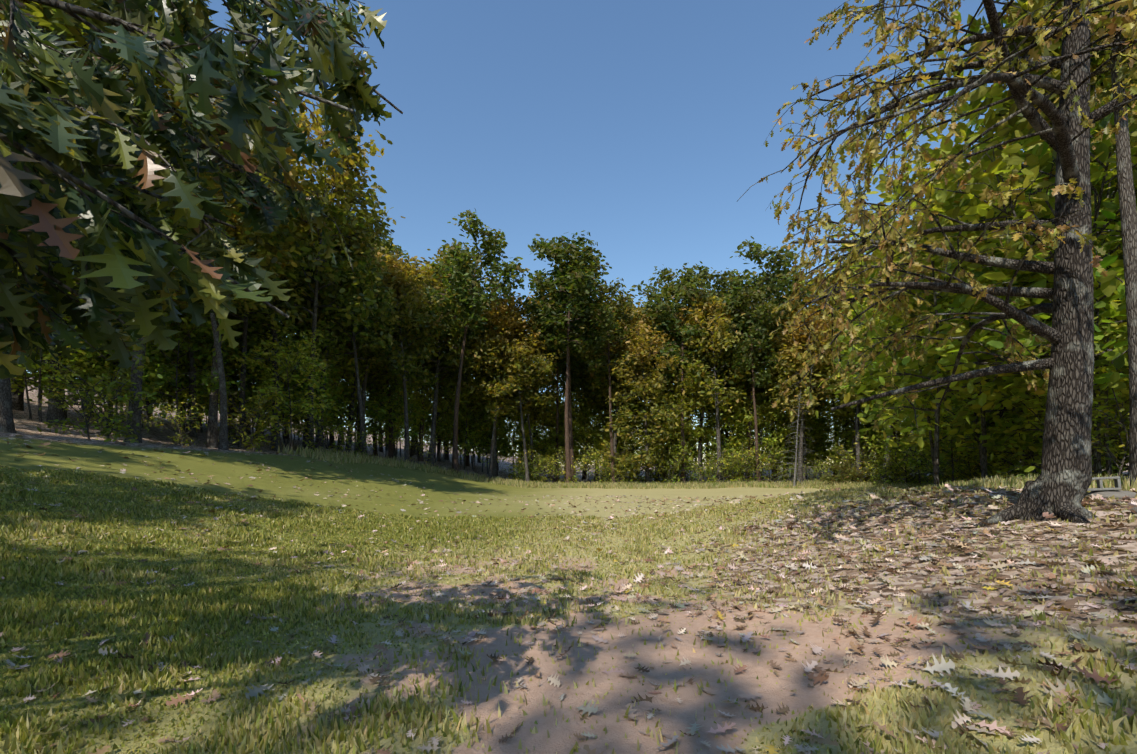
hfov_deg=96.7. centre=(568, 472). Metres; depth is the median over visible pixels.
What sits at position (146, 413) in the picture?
tall tree
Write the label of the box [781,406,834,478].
tree
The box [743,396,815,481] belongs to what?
tree
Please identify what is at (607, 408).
tree
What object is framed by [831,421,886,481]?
tree
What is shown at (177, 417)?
shrub
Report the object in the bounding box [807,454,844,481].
shrub
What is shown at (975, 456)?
shrub
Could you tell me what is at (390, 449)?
pine tree
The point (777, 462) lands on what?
tree
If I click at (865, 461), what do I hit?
shrub
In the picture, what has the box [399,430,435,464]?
shrub
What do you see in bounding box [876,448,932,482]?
shrub
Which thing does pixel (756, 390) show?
tall tree
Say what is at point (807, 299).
tall tree
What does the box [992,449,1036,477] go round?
shrub
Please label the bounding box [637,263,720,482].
pine tree
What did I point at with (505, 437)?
tree
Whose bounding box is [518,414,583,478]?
tree
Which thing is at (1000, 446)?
tree
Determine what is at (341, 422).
tree
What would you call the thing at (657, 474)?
tall tree
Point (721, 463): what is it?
shrub
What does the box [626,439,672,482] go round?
shrub
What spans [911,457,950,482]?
shrub
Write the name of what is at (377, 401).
tree
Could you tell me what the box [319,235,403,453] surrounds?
tall tree
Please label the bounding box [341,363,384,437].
tree
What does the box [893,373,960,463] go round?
tree
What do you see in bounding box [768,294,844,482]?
tall tree
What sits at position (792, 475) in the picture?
tall tree
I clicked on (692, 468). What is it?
shrub
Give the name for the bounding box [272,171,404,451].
tall tree
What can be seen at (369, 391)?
tree
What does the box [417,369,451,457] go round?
tree
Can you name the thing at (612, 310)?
pine tree
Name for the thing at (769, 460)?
shrub
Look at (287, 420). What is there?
tree
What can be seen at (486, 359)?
tall tree
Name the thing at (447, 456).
tall tree
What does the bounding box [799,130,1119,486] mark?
tree
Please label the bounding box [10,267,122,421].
tree
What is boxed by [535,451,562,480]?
shrub
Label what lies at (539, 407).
tall tree
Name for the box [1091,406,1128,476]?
shrub
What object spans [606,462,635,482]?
shrub
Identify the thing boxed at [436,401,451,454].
tree
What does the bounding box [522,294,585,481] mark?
pine tree
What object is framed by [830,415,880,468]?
tree
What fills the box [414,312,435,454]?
tall tree
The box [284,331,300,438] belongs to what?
pine tree
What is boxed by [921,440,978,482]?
shrub
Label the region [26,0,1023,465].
sky
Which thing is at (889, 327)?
tall tree
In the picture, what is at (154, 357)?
tree
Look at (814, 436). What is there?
tree
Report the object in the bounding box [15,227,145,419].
tree
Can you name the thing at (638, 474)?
shrub
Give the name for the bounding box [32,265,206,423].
tree
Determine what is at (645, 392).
tall tree
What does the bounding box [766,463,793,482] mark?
shrub
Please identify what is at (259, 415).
shrub
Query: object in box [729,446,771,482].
shrub
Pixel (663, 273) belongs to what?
pine tree
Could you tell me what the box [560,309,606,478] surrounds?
pine tree
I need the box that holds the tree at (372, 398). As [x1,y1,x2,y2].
[365,382,418,456]
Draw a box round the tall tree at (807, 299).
[750,282,844,481]
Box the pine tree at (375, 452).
[372,256,428,455]
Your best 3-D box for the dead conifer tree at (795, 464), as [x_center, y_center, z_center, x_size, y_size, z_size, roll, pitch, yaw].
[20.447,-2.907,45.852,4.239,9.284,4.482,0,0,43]
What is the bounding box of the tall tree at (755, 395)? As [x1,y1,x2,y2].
[740,333,768,475]
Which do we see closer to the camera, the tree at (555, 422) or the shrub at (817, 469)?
the shrub at (817, 469)
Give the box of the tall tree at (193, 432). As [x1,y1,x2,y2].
[183,295,228,437]
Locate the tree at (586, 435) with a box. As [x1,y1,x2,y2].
[563,410,608,481]
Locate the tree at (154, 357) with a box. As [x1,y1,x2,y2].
[77,304,180,394]
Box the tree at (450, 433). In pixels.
[429,388,479,464]
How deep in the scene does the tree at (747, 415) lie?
52.88 m
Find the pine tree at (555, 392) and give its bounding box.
[528,332,565,477]
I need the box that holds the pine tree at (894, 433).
[845,251,895,474]
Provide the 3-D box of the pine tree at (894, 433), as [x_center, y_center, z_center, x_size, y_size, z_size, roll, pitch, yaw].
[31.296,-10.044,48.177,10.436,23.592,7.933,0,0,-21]
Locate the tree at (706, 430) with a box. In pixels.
[628,363,721,481]
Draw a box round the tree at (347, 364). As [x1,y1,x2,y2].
[257,331,369,433]
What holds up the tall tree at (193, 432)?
on the ground at (230, 474)
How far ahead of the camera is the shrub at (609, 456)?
53.71 m
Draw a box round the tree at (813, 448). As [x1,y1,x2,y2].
[775,418,829,478]
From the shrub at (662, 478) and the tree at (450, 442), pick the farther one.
the tree at (450, 442)
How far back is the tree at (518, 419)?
57.13 m
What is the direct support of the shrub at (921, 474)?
on the ground at (230, 474)
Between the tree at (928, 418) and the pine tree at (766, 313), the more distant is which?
the pine tree at (766, 313)
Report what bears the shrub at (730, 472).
on the ground at (230, 474)
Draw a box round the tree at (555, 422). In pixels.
[523,401,588,480]
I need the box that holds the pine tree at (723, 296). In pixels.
[702,285,757,479]
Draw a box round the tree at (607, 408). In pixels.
[578,392,639,465]
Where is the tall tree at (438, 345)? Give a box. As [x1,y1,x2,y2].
[397,242,489,466]
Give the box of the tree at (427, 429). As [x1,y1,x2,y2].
[367,366,443,456]
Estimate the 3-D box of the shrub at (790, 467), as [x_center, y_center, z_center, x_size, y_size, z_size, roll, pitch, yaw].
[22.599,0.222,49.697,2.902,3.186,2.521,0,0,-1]
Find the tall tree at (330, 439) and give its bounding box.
[301,329,360,445]
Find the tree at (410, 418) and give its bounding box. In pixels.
[366,369,430,456]
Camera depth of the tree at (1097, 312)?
14.36 m
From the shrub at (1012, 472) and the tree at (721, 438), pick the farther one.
the tree at (721, 438)
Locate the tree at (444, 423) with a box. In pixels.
[426,388,461,461]
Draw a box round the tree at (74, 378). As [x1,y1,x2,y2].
[26,263,108,415]
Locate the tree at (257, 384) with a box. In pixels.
[226,332,318,432]
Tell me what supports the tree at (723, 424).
on the ground at (230, 474)
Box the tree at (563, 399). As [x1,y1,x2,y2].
[552,381,608,468]
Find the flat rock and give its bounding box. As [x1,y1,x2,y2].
[1084,490,1136,498]
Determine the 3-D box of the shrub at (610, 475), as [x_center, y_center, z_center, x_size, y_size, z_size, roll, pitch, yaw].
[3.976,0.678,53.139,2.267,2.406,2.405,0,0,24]
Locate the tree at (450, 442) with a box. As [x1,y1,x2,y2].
[424,410,452,460]
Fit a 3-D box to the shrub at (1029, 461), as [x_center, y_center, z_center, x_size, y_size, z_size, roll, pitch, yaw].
[14.904,-1.328,15.260,4.800,5.269,4.170,0,0,22]
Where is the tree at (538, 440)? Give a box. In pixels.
[519,420,558,475]
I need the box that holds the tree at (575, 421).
[527,384,592,481]
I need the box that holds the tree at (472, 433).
[440,390,504,469]
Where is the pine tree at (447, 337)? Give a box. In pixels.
[405,261,456,461]
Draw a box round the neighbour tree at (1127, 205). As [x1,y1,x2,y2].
[932,0,1136,488]
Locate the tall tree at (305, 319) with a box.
[228,175,330,451]
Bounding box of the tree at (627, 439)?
[601,416,643,471]
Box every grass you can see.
[0,464,1136,753]
[277,443,1136,492]
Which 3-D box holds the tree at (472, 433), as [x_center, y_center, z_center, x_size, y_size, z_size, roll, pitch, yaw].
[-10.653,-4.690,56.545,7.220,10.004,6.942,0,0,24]
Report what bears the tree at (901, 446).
on the ground at (230, 474)
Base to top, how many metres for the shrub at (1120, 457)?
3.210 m
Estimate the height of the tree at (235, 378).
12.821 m
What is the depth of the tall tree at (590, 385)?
64.08 m
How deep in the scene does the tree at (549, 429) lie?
62.95 m
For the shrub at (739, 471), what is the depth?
51.17 m
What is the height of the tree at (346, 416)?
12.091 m
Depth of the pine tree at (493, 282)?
56.55 m
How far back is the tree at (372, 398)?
49.05 m
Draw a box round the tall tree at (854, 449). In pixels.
[820,301,890,480]
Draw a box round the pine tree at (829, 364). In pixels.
[799,271,838,477]
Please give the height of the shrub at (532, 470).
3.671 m
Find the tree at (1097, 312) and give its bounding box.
[897,12,1136,475]
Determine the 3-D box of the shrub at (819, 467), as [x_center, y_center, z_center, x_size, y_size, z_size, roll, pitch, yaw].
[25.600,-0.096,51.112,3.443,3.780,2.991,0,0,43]
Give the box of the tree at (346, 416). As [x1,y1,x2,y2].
[319,368,371,447]
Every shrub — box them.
[24,348,181,442]
[31,371,138,442]
[80,389,157,439]
[144,394,207,445]
[199,375,284,448]
[200,385,305,451]
[204,415,242,448]
[293,402,363,452]
[336,425,377,455]
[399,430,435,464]
[502,453,545,480]
[505,445,545,481]
[510,456,544,481]
[517,454,545,482]
[517,466,536,480]
[534,446,571,483]
[534,450,565,482]
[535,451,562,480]
[564,445,609,483]
[588,456,610,483]
[596,441,634,481]
[597,470,616,483]
[600,461,627,483]
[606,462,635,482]
[625,465,652,481]
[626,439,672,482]
[630,461,652,482]
[647,441,697,483]
[649,441,680,482]
[649,444,686,484]
[666,466,699,482]
[669,454,703,482]
[691,461,712,481]
[697,448,745,483]
[699,454,724,483]
[702,443,744,481]
[703,458,722,479]
[711,449,764,482]
[721,458,747,482]
[722,464,742,479]
[724,438,775,482]
[727,445,767,481]
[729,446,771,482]
[746,444,791,481]
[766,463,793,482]
[782,461,810,480]
[803,457,828,480]
[807,453,831,481]
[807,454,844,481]
[814,432,879,481]
[816,458,869,484]
[843,443,881,481]
[851,436,903,481]
[858,441,908,482]
[861,454,916,484]
[864,422,940,485]
[865,450,924,484]
[872,447,917,482]
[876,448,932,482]
[885,450,928,483]
[886,382,1001,481]
[896,439,971,485]
[901,436,962,485]
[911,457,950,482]
[917,445,978,484]
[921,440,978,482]
[922,385,1042,478]
[940,443,1002,482]
[940,457,991,483]
[946,438,1001,479]
[956,450,1018,477]
[967,428,1035,477]
[972,397,1118,482]
[973,351,1128,476]
[973,426,1041,473]
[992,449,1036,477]
[1000,394,1128,478]
[1091,366,1128,476]
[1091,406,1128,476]
[1091,427,1128,474]
[1110,382,1128,480]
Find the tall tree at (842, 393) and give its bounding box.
[819,316,895,481]
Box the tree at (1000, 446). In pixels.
[917,211,1128,460]
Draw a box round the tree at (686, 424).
[639,407,702,472]
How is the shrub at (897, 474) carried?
on the ground at (230, 474)
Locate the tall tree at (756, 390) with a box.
[716,350,770,427]
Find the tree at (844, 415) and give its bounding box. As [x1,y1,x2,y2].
[833,402,905,482]
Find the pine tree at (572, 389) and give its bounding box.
[554,341,590,479]
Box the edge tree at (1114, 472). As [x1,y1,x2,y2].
[973,152,1128,473]
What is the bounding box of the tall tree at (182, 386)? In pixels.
[163,302,215,428]
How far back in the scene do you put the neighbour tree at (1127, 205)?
9.16 m
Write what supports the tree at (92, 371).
on the ground at (230, 474)
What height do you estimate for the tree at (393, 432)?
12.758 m
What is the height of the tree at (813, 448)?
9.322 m
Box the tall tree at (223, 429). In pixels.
[146,150,276,449]
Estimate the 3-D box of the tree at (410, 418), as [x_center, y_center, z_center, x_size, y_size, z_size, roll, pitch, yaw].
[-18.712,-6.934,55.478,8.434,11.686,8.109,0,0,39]
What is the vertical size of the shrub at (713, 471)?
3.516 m
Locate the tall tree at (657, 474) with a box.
[638,327,685,480]
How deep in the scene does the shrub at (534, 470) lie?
52.41 m
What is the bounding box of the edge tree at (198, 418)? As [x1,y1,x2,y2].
[143,312,263,427]
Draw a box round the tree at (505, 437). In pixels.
[489,413,516,470]
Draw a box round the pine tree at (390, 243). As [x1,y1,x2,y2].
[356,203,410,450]
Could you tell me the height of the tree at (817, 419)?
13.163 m
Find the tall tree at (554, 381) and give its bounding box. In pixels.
[524,342,565,473]
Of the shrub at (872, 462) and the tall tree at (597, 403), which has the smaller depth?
the shrub at (872, 462)
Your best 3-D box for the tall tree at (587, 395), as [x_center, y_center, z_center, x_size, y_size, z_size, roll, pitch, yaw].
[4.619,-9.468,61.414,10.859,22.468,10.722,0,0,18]
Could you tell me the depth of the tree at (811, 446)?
59.09 m
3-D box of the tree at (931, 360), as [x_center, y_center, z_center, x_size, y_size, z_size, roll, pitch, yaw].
[15.410,-5.442,19.622,10.067,13.949,9.679,0,0,42]
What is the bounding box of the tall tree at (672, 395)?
[649,360,693,481]
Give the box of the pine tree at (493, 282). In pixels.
[442,272,512,475]
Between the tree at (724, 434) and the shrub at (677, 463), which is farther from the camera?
the tree at (724, 434)
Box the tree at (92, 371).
[19,264,176,426]
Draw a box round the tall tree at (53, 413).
[18,21,157,424]
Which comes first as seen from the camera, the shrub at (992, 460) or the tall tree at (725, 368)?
the shrub at (992, 460)
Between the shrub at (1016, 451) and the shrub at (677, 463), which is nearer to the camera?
the shrub at (1016, 451)
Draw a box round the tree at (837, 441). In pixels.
[818,396,882,462]
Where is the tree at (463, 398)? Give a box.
[417,358,504,469]
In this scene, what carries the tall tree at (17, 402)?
on the ground at (230, 474)
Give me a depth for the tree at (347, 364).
42.27 m
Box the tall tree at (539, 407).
[490,334,556,477]
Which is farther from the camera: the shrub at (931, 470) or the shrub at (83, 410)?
the shrub at (931, 470)
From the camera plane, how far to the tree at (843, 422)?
50.24 m
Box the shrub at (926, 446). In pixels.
[886,382,1001,481]
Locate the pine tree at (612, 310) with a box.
[571,278,638,481]
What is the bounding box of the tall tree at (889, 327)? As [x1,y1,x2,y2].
[833,251,951,482]
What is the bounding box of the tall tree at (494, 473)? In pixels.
[460,318,536,477]
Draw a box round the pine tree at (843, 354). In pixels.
[812,252,871,481]
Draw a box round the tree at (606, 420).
[584,405,643,460]
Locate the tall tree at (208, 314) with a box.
[142,84,230,379]
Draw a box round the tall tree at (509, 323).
[475,304,562,481]
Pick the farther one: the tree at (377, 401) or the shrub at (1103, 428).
the tree at (377, 401)
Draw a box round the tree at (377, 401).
[347,345,432,455]
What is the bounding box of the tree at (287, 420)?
[247,352,303,443]
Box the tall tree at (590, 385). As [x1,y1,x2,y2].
[560,318,632,478]
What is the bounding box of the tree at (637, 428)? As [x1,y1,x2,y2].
[606,393,656,458]
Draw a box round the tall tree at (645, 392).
[611,306,669,479]
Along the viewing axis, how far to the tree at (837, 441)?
56.34 m
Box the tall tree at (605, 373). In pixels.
[586,300,661,481]
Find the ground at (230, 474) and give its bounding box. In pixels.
[0,378,1136,753]
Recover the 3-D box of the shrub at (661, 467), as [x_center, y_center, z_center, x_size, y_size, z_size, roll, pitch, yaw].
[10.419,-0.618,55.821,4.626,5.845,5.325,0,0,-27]
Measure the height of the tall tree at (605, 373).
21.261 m
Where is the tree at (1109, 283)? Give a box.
[980,5,1136,389]
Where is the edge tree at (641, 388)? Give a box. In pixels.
[596,314,699,482]
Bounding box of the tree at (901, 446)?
[861,392,966,483]
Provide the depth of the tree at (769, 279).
50.78 m
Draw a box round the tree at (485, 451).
[447,396,521,474]
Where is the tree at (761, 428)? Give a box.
[743,399,781,457]
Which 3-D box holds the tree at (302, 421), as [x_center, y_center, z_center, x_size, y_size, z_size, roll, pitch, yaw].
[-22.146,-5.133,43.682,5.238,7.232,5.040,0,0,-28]
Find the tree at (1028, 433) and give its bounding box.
[904,301,1128,472]
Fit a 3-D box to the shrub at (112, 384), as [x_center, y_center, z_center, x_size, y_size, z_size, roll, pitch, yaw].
[-18.796,-2.759,20.372,4.226,4.484,4.483,0,0,-15]
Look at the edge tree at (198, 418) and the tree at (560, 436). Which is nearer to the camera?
the edge tree at (198, 418)
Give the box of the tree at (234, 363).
[202,338,294,438]
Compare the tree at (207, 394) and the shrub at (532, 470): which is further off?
the shrub at (532, 470)
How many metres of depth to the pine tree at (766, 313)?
49.44 m
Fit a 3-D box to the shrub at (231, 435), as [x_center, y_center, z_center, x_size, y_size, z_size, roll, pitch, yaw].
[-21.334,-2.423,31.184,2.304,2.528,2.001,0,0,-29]
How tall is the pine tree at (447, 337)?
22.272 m
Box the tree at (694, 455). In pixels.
[640,401,715,462]
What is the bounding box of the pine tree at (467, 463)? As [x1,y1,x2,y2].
[448,338,483,466]
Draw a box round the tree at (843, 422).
[816,397,901,477]
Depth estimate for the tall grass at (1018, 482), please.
42.28 m
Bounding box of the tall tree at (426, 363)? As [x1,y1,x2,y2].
[404,265,450,455]
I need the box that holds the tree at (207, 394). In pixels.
[122,321,238,432]
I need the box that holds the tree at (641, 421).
[633,401,676,481]
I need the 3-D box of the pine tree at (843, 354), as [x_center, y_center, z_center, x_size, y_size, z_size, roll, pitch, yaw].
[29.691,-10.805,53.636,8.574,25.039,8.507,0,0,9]
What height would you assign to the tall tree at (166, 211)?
18.614 m
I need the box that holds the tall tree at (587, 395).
[563,294,638,481]
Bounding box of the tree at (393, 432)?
[366,384,428,446]
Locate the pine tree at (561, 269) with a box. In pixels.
[520,230,605,482]
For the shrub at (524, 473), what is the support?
on the ground at (230, 474)
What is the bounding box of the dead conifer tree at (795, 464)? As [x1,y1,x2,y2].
[774,391,820,487]
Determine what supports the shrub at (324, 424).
on the ground at (230, 474)
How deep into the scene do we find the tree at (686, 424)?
53.85 m
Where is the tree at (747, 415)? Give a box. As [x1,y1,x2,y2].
[725,387,806,476]
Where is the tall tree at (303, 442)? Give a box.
[270,202,360,449]
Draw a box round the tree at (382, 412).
[357,341,439,443]
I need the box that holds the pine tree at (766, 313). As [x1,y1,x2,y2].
[713,281,794,481]
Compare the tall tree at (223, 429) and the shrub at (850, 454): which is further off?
the shrub at (850, 454)
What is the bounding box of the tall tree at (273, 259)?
[151,73,321,447]
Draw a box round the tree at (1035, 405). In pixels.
[948,200,1128,476]
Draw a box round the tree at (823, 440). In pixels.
[790,410,841,476]
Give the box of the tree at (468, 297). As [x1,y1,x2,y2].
[418,209,532,473]
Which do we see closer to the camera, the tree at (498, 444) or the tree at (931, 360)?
the tree at (931, 360)
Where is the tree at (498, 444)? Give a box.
[473,412,519,466]
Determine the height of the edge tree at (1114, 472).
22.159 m
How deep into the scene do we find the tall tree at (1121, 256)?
23.08 m
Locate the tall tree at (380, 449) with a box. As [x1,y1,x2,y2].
[378,382,395,451]
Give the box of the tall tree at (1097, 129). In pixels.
[1036,6,1136,265]
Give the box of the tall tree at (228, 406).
[165,254,252,440]
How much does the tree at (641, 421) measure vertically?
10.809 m
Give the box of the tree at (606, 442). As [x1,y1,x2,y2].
[591,431,631,474]
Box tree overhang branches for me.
[0,0,402,378]
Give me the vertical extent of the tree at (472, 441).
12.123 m
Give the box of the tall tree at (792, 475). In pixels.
[757,310,829,477]
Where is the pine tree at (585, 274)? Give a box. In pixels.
[517,237,611,482]
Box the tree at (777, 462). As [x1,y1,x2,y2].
[758,434,793,477]
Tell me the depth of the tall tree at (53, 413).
25.31 m
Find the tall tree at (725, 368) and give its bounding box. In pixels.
[669,320,748,482]
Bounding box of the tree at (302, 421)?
[280,376,343,436]
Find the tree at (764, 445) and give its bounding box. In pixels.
[753,428,782,475]
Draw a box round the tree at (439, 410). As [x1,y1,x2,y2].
[409,386,466,462]
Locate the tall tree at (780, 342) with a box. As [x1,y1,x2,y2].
[759,328,833,479]
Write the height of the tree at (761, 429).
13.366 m
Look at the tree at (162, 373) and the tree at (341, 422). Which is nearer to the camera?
the tree at (162, 373)
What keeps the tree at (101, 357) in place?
on the ground at (230, 474)
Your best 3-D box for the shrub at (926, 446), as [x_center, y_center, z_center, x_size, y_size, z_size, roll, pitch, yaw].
[21.353,-2.811,28.792,6.427,9.357,6.824,0,0,30]
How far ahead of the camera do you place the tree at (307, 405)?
31.80 m
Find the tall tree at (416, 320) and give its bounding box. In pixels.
[364,264,438,461]
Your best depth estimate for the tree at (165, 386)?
35.16 m
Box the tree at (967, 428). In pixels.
[844,244,1127,477]
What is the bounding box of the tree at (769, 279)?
[710,236,816,481]
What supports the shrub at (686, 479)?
on the ground at (230, 474)
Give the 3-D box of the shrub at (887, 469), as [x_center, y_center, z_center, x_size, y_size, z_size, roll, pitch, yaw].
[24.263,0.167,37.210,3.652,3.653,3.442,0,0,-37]
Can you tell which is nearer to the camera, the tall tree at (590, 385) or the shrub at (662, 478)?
the shrub at (662, 478)
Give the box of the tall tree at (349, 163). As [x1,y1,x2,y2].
[233,83,392,450]
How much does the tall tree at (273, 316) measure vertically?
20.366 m
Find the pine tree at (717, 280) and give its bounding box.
[670,261,748,478]
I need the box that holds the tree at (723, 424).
[695,380,763,465]
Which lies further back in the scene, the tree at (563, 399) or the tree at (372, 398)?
the tree at (563, 399)
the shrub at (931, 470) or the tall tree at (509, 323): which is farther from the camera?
the tall tree at (509, 323)
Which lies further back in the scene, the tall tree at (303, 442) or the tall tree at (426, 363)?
the tall tree at (426, 363)
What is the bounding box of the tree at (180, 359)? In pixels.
[38,308,202,408]
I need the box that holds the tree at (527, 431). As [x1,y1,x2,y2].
[476,375,555,476]
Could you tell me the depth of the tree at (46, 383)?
24.96 m
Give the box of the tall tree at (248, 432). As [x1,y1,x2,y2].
[246,323,271,433]
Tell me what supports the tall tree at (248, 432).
on the ground at (230, 474)
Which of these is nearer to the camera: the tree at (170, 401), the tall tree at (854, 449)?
the tree at (170, 401)
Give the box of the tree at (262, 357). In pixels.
[235,326,302,427]
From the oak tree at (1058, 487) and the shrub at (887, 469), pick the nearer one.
the oak tree at (1058, 487)
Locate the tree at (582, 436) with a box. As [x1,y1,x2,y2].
[545,406,604,477]
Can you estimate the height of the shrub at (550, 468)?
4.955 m
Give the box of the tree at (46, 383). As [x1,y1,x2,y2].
[10,322,80,418]
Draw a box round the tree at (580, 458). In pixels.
[562,411,607,481]
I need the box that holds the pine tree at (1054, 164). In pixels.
[1006,105,1117,196]
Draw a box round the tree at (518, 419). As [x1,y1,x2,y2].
[497,390,564,464]
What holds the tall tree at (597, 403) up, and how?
on the ground at (230, 474)
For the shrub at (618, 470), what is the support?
on the ground at (230, 474)
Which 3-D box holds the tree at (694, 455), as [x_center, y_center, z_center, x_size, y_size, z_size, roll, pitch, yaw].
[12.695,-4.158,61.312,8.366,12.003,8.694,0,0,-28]
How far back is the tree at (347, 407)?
49.05 m
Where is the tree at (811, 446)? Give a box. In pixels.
[781,418,829,468]
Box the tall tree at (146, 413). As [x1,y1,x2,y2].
[143,391,152,420]
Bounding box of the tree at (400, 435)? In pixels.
[374,385,429,458]
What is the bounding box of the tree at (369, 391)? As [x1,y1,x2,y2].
[324,330,411,453]
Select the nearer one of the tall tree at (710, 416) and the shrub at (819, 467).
the shrub at (819, 467)
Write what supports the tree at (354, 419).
on the ground at (230, 474)
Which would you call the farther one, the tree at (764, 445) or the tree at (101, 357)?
the tree at (764, 445)
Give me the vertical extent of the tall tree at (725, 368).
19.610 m
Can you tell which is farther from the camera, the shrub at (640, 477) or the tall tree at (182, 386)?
the shrub at (640, 477)
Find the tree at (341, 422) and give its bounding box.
[326,386,367,446]
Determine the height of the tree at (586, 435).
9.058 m
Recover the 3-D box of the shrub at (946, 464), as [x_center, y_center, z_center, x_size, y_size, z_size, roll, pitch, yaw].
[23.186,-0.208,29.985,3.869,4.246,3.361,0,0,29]
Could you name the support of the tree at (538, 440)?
on the ground at (230, 474)
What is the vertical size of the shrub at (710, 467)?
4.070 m
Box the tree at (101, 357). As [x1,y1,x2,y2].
[36,292,129,421]
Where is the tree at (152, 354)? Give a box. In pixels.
[19,252,207,417]
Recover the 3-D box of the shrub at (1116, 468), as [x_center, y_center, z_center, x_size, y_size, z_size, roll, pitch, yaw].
[18.066,-1.153,17.059,5.102,5.414,5.413,0,0,1]
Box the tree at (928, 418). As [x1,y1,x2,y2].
[814,256,1006,470]
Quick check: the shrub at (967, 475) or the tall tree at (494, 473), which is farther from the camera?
the tall tree at (494, 473)
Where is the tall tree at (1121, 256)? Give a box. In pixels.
[1012,176,1122,330]
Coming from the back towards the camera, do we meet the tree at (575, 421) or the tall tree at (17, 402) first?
the tree at (575, 421)
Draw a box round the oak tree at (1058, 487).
[737,0,1136,527]
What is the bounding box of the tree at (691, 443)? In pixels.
[672,415,702,479]
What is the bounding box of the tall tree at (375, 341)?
[303,225,403,454]
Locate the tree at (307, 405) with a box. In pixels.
[228,320,337,451]
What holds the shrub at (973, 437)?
on the ground at (230, 474)
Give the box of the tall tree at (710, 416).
[690,348,736,480]
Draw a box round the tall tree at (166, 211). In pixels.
[73,8,250,442]
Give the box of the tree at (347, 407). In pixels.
[294,343,367,447]
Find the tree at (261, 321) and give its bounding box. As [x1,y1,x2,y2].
[211,295,354,446]
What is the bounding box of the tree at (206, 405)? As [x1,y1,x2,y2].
[145,345,219,430]
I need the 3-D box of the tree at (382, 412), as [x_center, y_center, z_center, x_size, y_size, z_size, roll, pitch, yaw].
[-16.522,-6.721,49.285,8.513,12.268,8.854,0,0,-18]
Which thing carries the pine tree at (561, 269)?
on the ground at (230, 474)
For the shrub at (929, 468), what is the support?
on the ground at (230, 474)
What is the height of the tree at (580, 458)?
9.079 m
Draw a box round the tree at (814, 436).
[780,419,825,474]
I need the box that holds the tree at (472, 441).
[447,398,504,462]
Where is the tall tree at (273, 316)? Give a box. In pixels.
[164,141,325,448]
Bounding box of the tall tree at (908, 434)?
[870,321,918,482]
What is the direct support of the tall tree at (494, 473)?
on the ground at (230, 474)
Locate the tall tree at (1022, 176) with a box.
[904,126,1098,460]
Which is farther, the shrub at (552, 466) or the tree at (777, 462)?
the tree at (777, 462)
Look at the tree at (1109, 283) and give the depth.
10.86 m
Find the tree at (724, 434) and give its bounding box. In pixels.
[703,415,741,457]
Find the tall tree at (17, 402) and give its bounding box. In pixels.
[11,375,23,410]
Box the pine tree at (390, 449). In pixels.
[385,291,414,459]
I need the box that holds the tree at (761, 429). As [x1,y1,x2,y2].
[714,386,798,474]
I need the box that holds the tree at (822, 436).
[781,405,834,463]
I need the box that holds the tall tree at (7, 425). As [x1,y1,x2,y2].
[0,0,142,432]
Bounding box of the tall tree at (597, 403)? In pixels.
[579,298,654,481]
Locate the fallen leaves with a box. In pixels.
[0,434,1136,753]
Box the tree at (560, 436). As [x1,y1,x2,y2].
[540,413,590,482]
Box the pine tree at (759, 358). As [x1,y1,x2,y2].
[740,282,800,478]
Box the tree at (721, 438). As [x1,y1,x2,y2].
[697,417,753,462]
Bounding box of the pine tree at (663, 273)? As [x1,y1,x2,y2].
[627,264,712,482]
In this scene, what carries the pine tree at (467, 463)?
on the ground at (230, 474)
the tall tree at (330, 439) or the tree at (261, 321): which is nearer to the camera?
the tree at (261, 321)
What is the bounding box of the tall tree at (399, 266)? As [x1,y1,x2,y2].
[337,244,422,452]
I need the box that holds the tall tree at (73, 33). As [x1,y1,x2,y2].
[0,0,181,151]
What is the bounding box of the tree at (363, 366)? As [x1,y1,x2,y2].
[262,319,370,424]
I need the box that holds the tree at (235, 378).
[167,315,258,432]
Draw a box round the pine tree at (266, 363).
[255,226,304,438]
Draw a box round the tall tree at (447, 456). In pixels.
[417,288,481,459]
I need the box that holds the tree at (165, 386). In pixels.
[120,321,201,421]
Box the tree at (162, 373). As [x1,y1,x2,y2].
[112,280,244,443]
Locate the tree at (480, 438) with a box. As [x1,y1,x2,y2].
[453,380,512,471]
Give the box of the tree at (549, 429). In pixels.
[516,401,583,461]
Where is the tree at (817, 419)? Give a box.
[775,397,836,457]
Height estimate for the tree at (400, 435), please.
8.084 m
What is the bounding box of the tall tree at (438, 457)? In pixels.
[415,333,463,461]
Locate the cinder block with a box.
[1087,476,1120,490]
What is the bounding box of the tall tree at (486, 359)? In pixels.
[455,290,542,479]
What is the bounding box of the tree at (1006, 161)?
[875,1,1136,424]
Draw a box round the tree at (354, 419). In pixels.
[314,368,367,448]
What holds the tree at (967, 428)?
on the ground at (230, 474)
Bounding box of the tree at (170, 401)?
[86,343,191,427]
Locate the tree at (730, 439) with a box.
[686,377,756,469]
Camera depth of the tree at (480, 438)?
56.90 m
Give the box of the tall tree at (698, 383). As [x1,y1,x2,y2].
[672,292,753,481]
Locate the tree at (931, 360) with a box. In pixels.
[823,98,1117,479]
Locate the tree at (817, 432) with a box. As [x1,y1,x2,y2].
[770,406,838,470]
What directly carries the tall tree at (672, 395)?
on the ground at (230, 474)
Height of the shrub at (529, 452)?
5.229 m
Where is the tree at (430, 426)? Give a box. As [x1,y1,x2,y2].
[412,373,473,460]
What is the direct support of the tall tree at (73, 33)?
on the ground at (230, 474)

